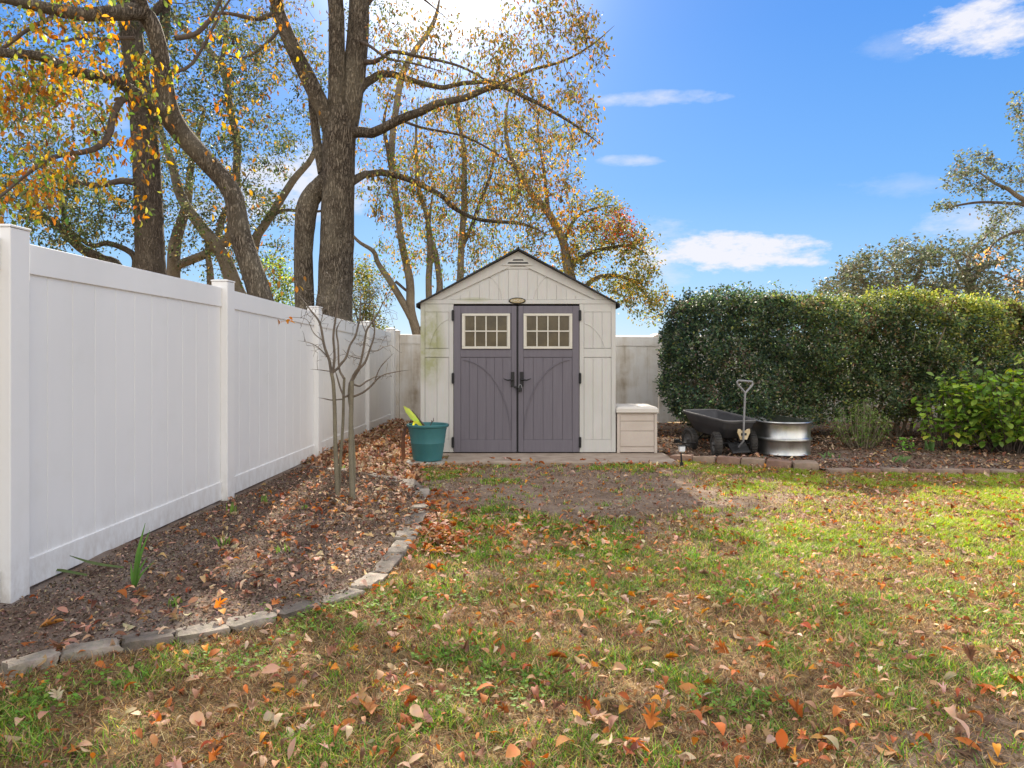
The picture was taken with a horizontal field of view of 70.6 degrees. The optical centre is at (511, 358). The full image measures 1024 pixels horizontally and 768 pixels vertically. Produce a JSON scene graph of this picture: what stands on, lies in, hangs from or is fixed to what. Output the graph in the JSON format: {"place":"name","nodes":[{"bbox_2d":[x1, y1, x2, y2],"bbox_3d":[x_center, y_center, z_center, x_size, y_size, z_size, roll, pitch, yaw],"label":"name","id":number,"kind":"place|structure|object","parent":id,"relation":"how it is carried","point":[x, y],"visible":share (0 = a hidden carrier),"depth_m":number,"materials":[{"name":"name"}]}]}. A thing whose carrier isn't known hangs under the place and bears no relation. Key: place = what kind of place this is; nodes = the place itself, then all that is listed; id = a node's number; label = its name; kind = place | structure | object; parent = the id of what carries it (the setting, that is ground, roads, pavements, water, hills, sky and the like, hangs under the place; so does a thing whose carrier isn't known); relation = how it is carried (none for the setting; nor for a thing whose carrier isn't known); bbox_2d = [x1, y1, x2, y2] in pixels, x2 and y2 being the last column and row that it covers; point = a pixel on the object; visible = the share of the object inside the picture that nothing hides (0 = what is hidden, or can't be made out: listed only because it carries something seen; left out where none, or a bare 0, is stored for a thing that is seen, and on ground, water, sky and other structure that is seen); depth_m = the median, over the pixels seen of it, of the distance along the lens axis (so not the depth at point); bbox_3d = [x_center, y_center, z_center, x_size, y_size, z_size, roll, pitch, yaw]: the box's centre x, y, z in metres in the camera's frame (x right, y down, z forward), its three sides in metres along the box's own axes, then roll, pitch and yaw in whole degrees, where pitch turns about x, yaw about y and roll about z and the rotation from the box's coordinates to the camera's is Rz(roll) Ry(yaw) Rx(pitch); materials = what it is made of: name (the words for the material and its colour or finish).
{"place":"outdoors","nodes":[
{"label":"outdoors","id":0,"kind":"place"},
{"bbox_2d":[0,422,1023,767],"bbox_3d":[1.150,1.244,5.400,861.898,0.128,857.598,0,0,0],"label":"ground","id":1,"kind":"structure","parent":0,"point":[1012,760],"depth_m":3.10,"materials":[{"name":"soil"}]},
{"bbox_2d":[0,648,60,679],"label":"edging stone","id":2,"kind":"object","parent":1,"relation":"on","point":[24,662],"visible":0.77,"depth_m":2.99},
{"bbox_2d":[0,102,134,267],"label":"live oak","id":3,"kind":"object","parent":1,"relation":"on","point":[90,247],"visible":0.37,"depth_m":13.88,"materials":[{"name":"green plant"}]},
{"bbox_2d":[60,637,123,662],"bbox_3d":[-1.831,1.281,3.151,0.253,0.074,0.119,1,1,-30],"label":"edging stone","id":4,"kind":"object","parent":1,"relation":"on","point":[75,649],"visible":0.57,"depth_m":3.12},
{"bbox_2d":[0,0,263,274],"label":"oak tree","id":5,"kind":"object","parent":1,"relation":"on","point":[149,242],"visible":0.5,"depth_m":12.81,"materials":[{"name":"orange plant"}]},
{"bbox_2d":[119,628,175,653],"bbox_3d":[-1.634,1.280,3.251,0.230,0.084,0.130,1,0,-22],"label":"edging stone","id":6,"kind":"object","parent":1,"relation":"on","point":[134,641],"visible":0.71,"depth_m":3.21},
{"bbox_2d":[0,0,320,301],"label":"autumn tree","id":7,"kind":"object","parent":1,"relation":"on","point":[160,101],"visible":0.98,"depth_m":8.01,"materials":[{"name":"yellow plant"}]},
{"bbox_2d":[119,108,249,284],"bbox_3d":[-7.830,-2.317,16.997,3.684,7.118,2.540,0,0,0],"label":"live oak","id":8,"kind":"object","parent":1,"relation":"on","point":[176,264],"visible":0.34,"depth_m":16.91,"materials":[{"name":"green plant"}]},
{"bbox_2d":[0,224,395,603],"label":"side fence","id":9,"kind":"object","parent":1,"relation":"on","point":[133,401],"visible":0.83,"depth_m":5.01,"materials":[{"name":"white plastic"}]},
{"bbox_2d":[174,621,229,646],"bbox_3d":[-1.435,1.279,3.350,0.239,0.076,0.148,0,-2,-32],"label":"edging stone","id":10,"kind":"object","parent":1,"relation":"on","point":[187,635],"visible":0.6,"depth_m":3.31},
{"bbox_2d":[0,464,422,663],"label":"mulch bed","id":11,"kind":"object","parent":1,"relation":"on","point":[57,578],"visible":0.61,"depth_m":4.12,"materials":[{"name":"brown plant"}]},
{"bbox_2d":[56,555,123,575],"bbox_3d":[-2.494,1.205,4.216,0.393,0.095,0.120,0,0,-14],"label":"strap plant","id":12,"kind":"object","parent":11,"relation":"on","point":[87,561],"visible":0.9,"depth_m":4.26,"materials":[{"name":"green plant"}]},
{"bbox_2d":[130,525,153,586],"bbox_3d":[-2.048,1.093,3.996,0.131,0.362,0.028,0,0,0],"label":"iris plant","id":13,"kind":"object","parent":11,"relation":"on","point":[135,576],"visible":0.97,"depth_m":3.99,"materials":[{"name":"green plant"}]},
{"bbox_2d":[168,596,182,606],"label":"weed","id":14,"kind":"object","parent":11,"relation":"on","point":[174,601],"visible":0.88,"depth_m":3.67,"materials":[{"name":"green plant"}]},
{"bbox_2d":[0,465,423,650],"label":"bed leaf litter","id":15,"kind":"object","parent":11,"relation":"on","point":[135,611],"visible":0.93,"depth_m":4.63,"materials":[{"name":"brown plant"}]},
{"bbox_2d":[212,535,229,546],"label":"weed","id":16,"kind":"object","parent":11,"relation":"on","point":[218,541],"visible":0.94,"depth_m":4.79,"materials":[{"name":"green plant"}]},
{"bbox_2d":[226,503,235,512],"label":"weed","id":17,"kind":"object","parent":11,"relation":"on","point":[232,508],"visible":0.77,"depth_m":5.74,"materials":[{"name":"green plant"}]},
{"bbox_2d":[274,543,290,553],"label":"weed","id":18,"kind":"object","parent":11,"relation":"on","point":[277,549],"visible":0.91,"depth_m":4.69,"materials":[{"name":"green plant"}]},
{"bbox_2d":[278,272,406,499],"bbox_3d":[-1.468,0.244,6.388,1.171,2.069,0.681,0,0,0],"label":"bare sapling","id":19,"kind":"object","parent":11,"relation":"on","point":[332,370],"visible":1,"depth_m":6.38,"materials":[{"name":"brown plant"}]},
{"bbox_2d":[224,611,277,633],"bbox_3d":[-1.251,1.281,3.481,0.245,0.074,0.144,1,-2,-43],"label":"edging stone","id":20,"kind":"object","parent":1,"relation":"on","point":[258,619],"visible":0.66,"depth_m":3.45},
{"bbox_2d":[86,0,423,293],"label":"live oak","id":21,"kind":"object","parent":1,"relation":"on","point":[217,246],"visible":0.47,"depth_m":15.38,"materials":[{"name":"brown plant"}]},
{"bbox_2d":[240,244,294,306],"bbox_3d":[-4.141,-0.413,12.825,1.430,3.310,1.359,0,0,0],"label":"evergreen bush","id":22,"kind":"object","parent":1,"relation":"on","point":[282,284],"visible":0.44,"depth_m":12.75,"materials":[{"name":"green plant"}]},
{"bbox_2d":[274,599,323,620],"bbox_3d":[-1.078,1.282,3.648,0.121,0.074,0.269,1,-1,41],"label":"edging stone","id":23,"kind":"object","parent":1,"relation":"on","point":[292,610],"visible":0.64,"depth_m":3.61,"materials":[{"name":"grey stone"}]},
{"bbox_2d":[318,587,364,603],"bbox_3d":[-0.908,1.281,3.840,0.122,0.068,0.265,2,3,39],"label":"edging stone","id":24,"kind":"object","parent":1,"relation":"on","point":[339,596],"visible":0.5,"depth_m":3.83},
{"bbox_2d":[300,418,426,481],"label":"corner leaf litter","id":25,"kind":"object","parent":1,"relation":"on","point":[390,433],"visible":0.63,"depth_m":8.81,"materials":[{"name":"brown plant"}]},
{"bbox_2d":[351,572,388,592],"bbox_3d":[-0.802,1.278,4.082,0.141,0.075,0.313,1,-1,11],"label":"edging stone","id":26,"kind":"object","parent":1,"relation":"on","point":[370,578],"visible":0.56,"depth_m":4.07,"materials":[{"name":"grey stone"}]},
{"bbox_2d":[352,254,396,330],"bbox_3d":[-2.782,-0.374,13.600,1.086,3.227,1.506,0,0,-15],"label":"evergreen bush","id":27,"kind":"object","parent":1,"relation":"on","point":[364,278],"visible":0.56,"depth_m":13.42,"materials":[{"name":"green plant"}]},
{"bbox_2d":[364,473,386,476],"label":"edging stone","id":28,"kind":"object","parent":1,"relation":"on","point":[374,474],"visible":0.34,"depth_m":7.50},
{"bbox_2d":[371,554,403,573],"bbox_3d":[-0.764,1.273,4.422,0.134,0.059,0.392,1,3,6],"label":"edging stone","id":29,"kind":"object","parent":1,"relation":"on","point":[392,561],"visible":0.62,"depth_m":4.41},
{"bbox_2d":[380,476,404,481],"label":"edging stone","id":30,"kind":"object","parent":1,"relation":"on","point":[385,477],"visible":0.27,"depth_m":7.31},
{"bbox_2d":[386,539,411,556],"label":"edging stone","id":31,"kind":"object","parent":1,"relation":"on","point":[400,550],"visible":0.67,"depth_m":4.72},
{"bbox_2d":[193,0,614,321],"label":"tree","id":32,"kind":"object","parent":1,"relation":"on","point":[330,187],"visible":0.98,"depth_m":11.05,"materials":[{"name":"brown plant"}]},
{"bbox_2d":[394,525,421,542],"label":"edging stone","id":33,"kind":"object","parent":1,"relation":"on","point":[406,531],"visible":0.64,"depth_m":5.09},
{"bbox_2d":[402,479,423,488],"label":"edging stone","id":34,"kind":"object","parent":1,"relation":"on","point":[413,482],"visible":0.43,"depth_m":6.99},
{"bbox_2d":[402,509,429,525],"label":"edging stone","id":35,"kind":"object","parent":1,"relation":"on","point":[422,515],"visible":0.57,"depth_m":5.59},
{"bbox_2d":[410,502,428,509],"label":"edging stone","id":36,"kind":"object","parent":1,"relation":"on","point":[420,506],"visible":0.48,"depth_m":5.90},
{"bbox_2d":[414,489,429,500],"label":"edging stone","id":37,"kind":"object","parent":1,"relation":"on","point":[425,492],"visible":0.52,"depth_m":6.55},
{"bbox_2d":[404,458,446,465],"bbox_3d":[-1.019,1.245,8.579,0.505,0.081,0.468,2,0,-3],"label":"paver","id":38,"kind":"object","parent":1,"relation":"on","point":[442,461],"visible":0.2,"depth_m":8.39,"materials":[{"name":"stone"}]},
{"bbox_2d":[407,422,448,461],"bbox_3d":[-1.000,0.988,8.580,0.498,0.424,0.498,0,0,0],"label":"flower pot","id":39,"kind":"object","parent":38,"relation":"on","point":[427,440],"visible":0.94,"depth_m":8.41,"materials":[{"name":"teal plastic"}]},
{"bbox_2d":[401,406,433,461],"bbox_3d":[-1.143,0.888,8.537,0.417,0.654,0.170,0,0,-33],"label":"potted plant","id":40,"kind":"object","parent":39,"relation":"in","point":[413,416],"visible":0.81,"depth_m":8.54,"materials":[{"name":"green plant"}]},
{"bbox_2d":[354,0,547,334],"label":"multi stem tree","id":41,"kind":"object","parent":1,"relation":"on","point":[407,305],"visible":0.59,"depth_m":14.54,"materials":[{"name":"brown plant"}]},
{"bbox_2d":[0,460,1023,767],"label":"dry thatch","id":42,"kind":"object","parent":1,"relation":"on","point":[230,758],"visible":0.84,"depth_m":2.99,"materials":[{"name":"beige plant"}]},
{"bbox_2d":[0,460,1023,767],"bbox_3d":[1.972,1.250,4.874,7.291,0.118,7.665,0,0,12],"label":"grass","id":43,"kind":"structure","parent":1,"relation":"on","point":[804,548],"depth_m":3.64,"materials":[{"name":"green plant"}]},
{"bbox_2d":[0,457,1023,767],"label":"fallen leaves","id":44,"kind":"object","parent":1,"relation":"on","point":[652,719],"visible":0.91,"depth_m":3.20,"materials":[{"name":"brown plant"}]},
{"bbox_2d":[0,463,1023,767],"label":"leaf crumbs","id":45,"kind":"object","parent":1,"relation":"on","point":[636,599],"visible":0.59,"depth_m":4.01,"materials":[{"name":"brown plant"}]},
{"bbox_2d":[0,463,1023,723],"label":"clover","id":46,"kind":"object","parent":1,"relation":"on","point":[292,643],"visible":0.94,"depth_m":2.92,"materials":[{"name":"green plant"}]},
{"bbox_2d":[443,451,677,465],"bbox_3d":[0.305,1.280,10.350,3.250,0.160,3.900,0,0,0],"label":"concrete pad","id":47,"kind":"object","parent":1,"relation":"on","point":[547,458],"visible":0.24,"depth_m":8.76,"materials":[{"name":"grey concrete"}]},
{"bbox_2d":[416,247,619,451],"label":"garden shed","id":48,"kind":"structure","parent":47,"relation":"on","point":[496,331],"depth_m":9.15,"materials":[{"name":"plastic"}]},
{"bbox_2d":[452,306,515,451],"bbox_3d":[-0.353,0.261,9.147,0.820,1.851,0.125,0,0,0],"label":"door","id":49,"kind":"structure","parent":48,"relation":"in","point":[484,375],"depth_m":9.15,"materials":[{"name":"plastic"}]},
{"bbox_2d":[514,384,521,391],"bbox_3d":[0.074,0.371,9.111,0.103,0.093,0.032,0,0,0],"label":"padlock","id":50,"kind":"object","parent":48,"relation":"hanging from","point":[519,388],"visible":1,"depth_m":9.11,"materials":[{"name":"black metal"}]},
{"bbox_2d":[518,306,580,451],"bbox_3d":[0.479,0.261,9.147,0.796,1.851,0.125,0,0,0],"label":"door","id":51,"kind":"structure","parent":48,"relation":"in","point":[549,376],"depth_m":9.15,"materials":[{"name":"plastic"}]},
{"bbox_2d":[616,404,658,452],"bbox_3d":[1.585,0.903,9.460,0.542,0.593,0.669,0,0,0],"label":"deck box","id":52,"kind":"object","parent":47,"relation":"on","point":[636,427],"visible":0.93,"depth_m":9.16,"materials":[{"name":"plastic"}]},
{"bbox_2d":[491,84,676,327],"bbox_3d":[1.296,-2.046,14.128,3.751,6.565,2.456,0,0,0],"label":"oak tree","id":53,"kind":"object","parent":1,"relation":"on","point":[569,265],"visible":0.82,"depth_m":13.73,"materials":[{"name":"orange plant"}]},
{"bbox_2d":[616,335,725,336],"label":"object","id":54,"kind":"structure","parent":1,"relation":"on","point":[634,335],"depth_m":75.78,"materials":[{"name":"plastic"}]},
{"bbox_2d":[677,445,684,467],"bbox_3d":[1.943,1.139,8.298,0.081,0.286,0.075,0,0,0],"label":"solar light","id":55,"kind":"object","parent":1,"relation":"on","point":[681,448],"visible":0.93,"depth_m":8.27,"materials":[{"name":"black plastic"}]},
{"bbox_2d":[670,454,694,462],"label":"edging block","id":56,"kind":"structure","parent":1,"relation":"on","point":[685,457],"depth_m":8.63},
{"bbox_2d":[693,456,716,464],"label":"edging block","id":57,"kind":"structure","parent":1,"relation":"on","point":[707,459],"depth_m":8.51,"materials":[{"name":"brown concrete"}]},
{"bbox_2d":[396,330,1023,422],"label":"back fence","id":58,"kind":"object","parent":1,"relation":"on","point":[637,368],"visible":0.1,"depth_m":13.05,"materials":[{"name":"plastic"}]},
{"bbox_2d":[717,455,741,465],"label":"edging block","id":59,"kind":"structure","parent":1,"relation":"on","point":[722,459],"depth_m":8.38,"materials":[{"name":"brown concrete"}]},
{"bbox_2d":[741,457,765,466],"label":"edging block","id":60,"kind":"structure","parent":1,"relation":"on","point":[745,461],"depth_m":8.27,"materials":[{"name":"brown concrete"}]},
{"bbox_2d":[766,458,791,468],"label":"edging block","id":61,"kind":"structure","parent":1,"relation":"on","point":[780,463],"depth_m":8.13,"materials":[{"name":"brown concrete"}]},
{"bbox_2d":[792,460,818,470],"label":"edging block","id":62,"kind":"structure","parent":1,"relation":"on","point":[807,464],"depth_m":8.01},
{"bbox_2d":[652,279,1023,438],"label":"hedge","id":63,"kind":"object","parent":1,"relation":"on","point":[848,326],"visible":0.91,"depth_m":10.05,"materials":[{"name":"green plant"}]},
{"bbox_2d":[825,468,853,473],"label":"edging block","id":64,"kind":"structure","parent":1,"relation":"on","point":[840,470],"depth_m":7.80,"materials":[{"name":"concrete"}]},
{"bbox_2d":[657,421,1023,470],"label":"soil bed","id":65,"kind":"object","parent":1,"relation":"on","point":[681,429],"visible":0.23,"depth_m":9.11,"materials":[{"name":"brown plant"}]},
{"bbox_2d":[674,379,757,455],"bbox_3d":[2.604,0.727,9.168,0.781,0.949,1.032,0,0,-19],"label":"garden wagon","id":66,"kind":"object","parent":65,"relation":"on","point":[722,428],"visible":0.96,"depth_m":8.92,"materials":[{"name":"plastic"}]},
{"bbox_2d":[734,414,812,456],"bbox_3d":[3.330,0.974,9.320,0.666,0.412,1.356,0,0,-8],"label":"stock tank","id":67,"kind":"object","parent":65,"relation":"on","point":[779,435],"visible":0.69,"depth_m":8.73,"materials":[{"name":"metal"}]},
{"bbox_2d":[820,451,840,457],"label":"strap clump","id":68,"kind":"object","parent":65,"relation":"on","point":[829,454],"visible":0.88,"depth_m":8.71,"materials":[{"name":"green plant"}]},
{"bbox_2d":[827,397,892,448],"bbox_3d":[4.593,0.865,9.548,0.825,0.704,0.609,0,0,0],"label":"wispy shrub","id":69,"kind":"object","parent":65,"relation":"on","point":[862,440],"visible":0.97,"depth_m":9.47,"materials":[{"name":"green plant"}]},
{"bbox_2d":[891,454,911,462],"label":"strap clump","id":70,"kind":"object","parent":65,"relation":"on","point":[902,458],"visible":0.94,"depth_m":8.30,"materials":[{"name":"green plant"}]},
{"bbox_2d":[896,437,914,451],"bbox_3d":[5.036,1.116,9.202,0.302,0.233,0.208,0,0,-31],"label":"leafy weed","id":71,"kind":"object","parent":65,"relation":"on","point":[903,444],"visible":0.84,"depth_m":9.18,"materials":[{"name":"green plant"}]},
{"bbox_2d":[925,438,934,450],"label":"strap clump","id":72,"kind":"object","parent":65,"relation":"on","point":[930,446],"visible":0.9,"depth_m":9.25,"materials":[{"name":"green plant"}]},
{"bbox_2d":[909,371,986,449],"bbox_3d":[5.649,0.696,9.382,0.891,1.067,0.762,0,0,19],"label":"hydrangea shrub","id":73,"kind":"object","parent":65,"relation":"on","point":[957,437],"visible":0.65,"depth_m":9.28,"materials":[{"name":"green plant"}]},
{"bbox_2d":[926,355,1023,453],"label":"hydrangea shrub","id":74,"kind":"object","parent":65,"relation":"on","point":[997,434],"visible":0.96,"depth_m":9.03,"materials":[{"name":"green plant"}]},
{"bbox_2d":[852,468,880,473],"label":"edging block","id":75,"kind":"structure","parent":1,"relation":"on","point":[873,470],"depth_m":7.79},
{"bbox_2d":[811,232,969,333],"bbox_3d":[14.401,-1.428,27.038,7.161,6.679,4.713,0,0,0],"label":"live oak","id":76,"kind":"object","parent":1,"relation":"on","point":[852,273],"visible":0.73,"depth_m":26.07,"materials":[{"name":"green plant"}]},
{"bbox_2d":[878,467,907,473],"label":"edging block","id":77,"kind":"structure","parent":1,"relation":"on","point":[889,469],"depth_m":7.78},
{"bbox_2d":[906,468,934,474],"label":"edging block","id":78,"kind":"structure","parent":1,"relation":"on","point":[916,470],"depth_m":7.76,"materials":[{"name":"concrete"}]},
{"bbox_2d":[933,468,962,474],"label":"edging block","id":79,"kind":"structure","parent":1,"relation":"on","point":[948,470],"depth_m":7.75,"materials":[{"name":"brown concrete"}]},
{"bbox_2d":[916,211,1023,333],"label":"live oak","id":80,"kind":"object","parent":1,"relation":"on","point":[968,276],"visible":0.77,"depth_m":26.09,"materials":[{"name":"green plant"}]},
{"bbox_2d":[959,468,989,474],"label":"edging block","id":81,"kind":"structure","parent":1,"relation":"on","point":[972,470],"depth_m":7.74,"materials":[{"name":"concrete"}]},
{"bbox_2d":[930,90,1023,292],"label":"overhanging oak","id":82,"kind":"object","parent":1,"relation":"on","point":[989,161],"visible":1,"depth_m":15.95,"materials":[{"name":"green plant"}]},
{"bbox_2d":[989,469,1016,473],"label":"edging block","id":83,"kind":"structure","parent":1,"relation":"on","point":[1002,470],"depth_m":7.74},
{"bbox_2d":[1013,469,1023,473],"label":"edging block","id":84,"kind":"structure","parent":1,"relation":"on","point":[1020,470],"depth_m":7.75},
{"bbox_2d":[0,0,1023,336],"label":"sky","id":85,"kind":"structure","parent":0,"point":[762,141],"materials":[{"name":"blue"}]},
{"bbox_2d":[647,333,657,336],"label":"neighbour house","id":86,"kind":"structure","parent":0,"point":[654,335],"depth_m":66.95,"materials":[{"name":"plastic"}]}
]}

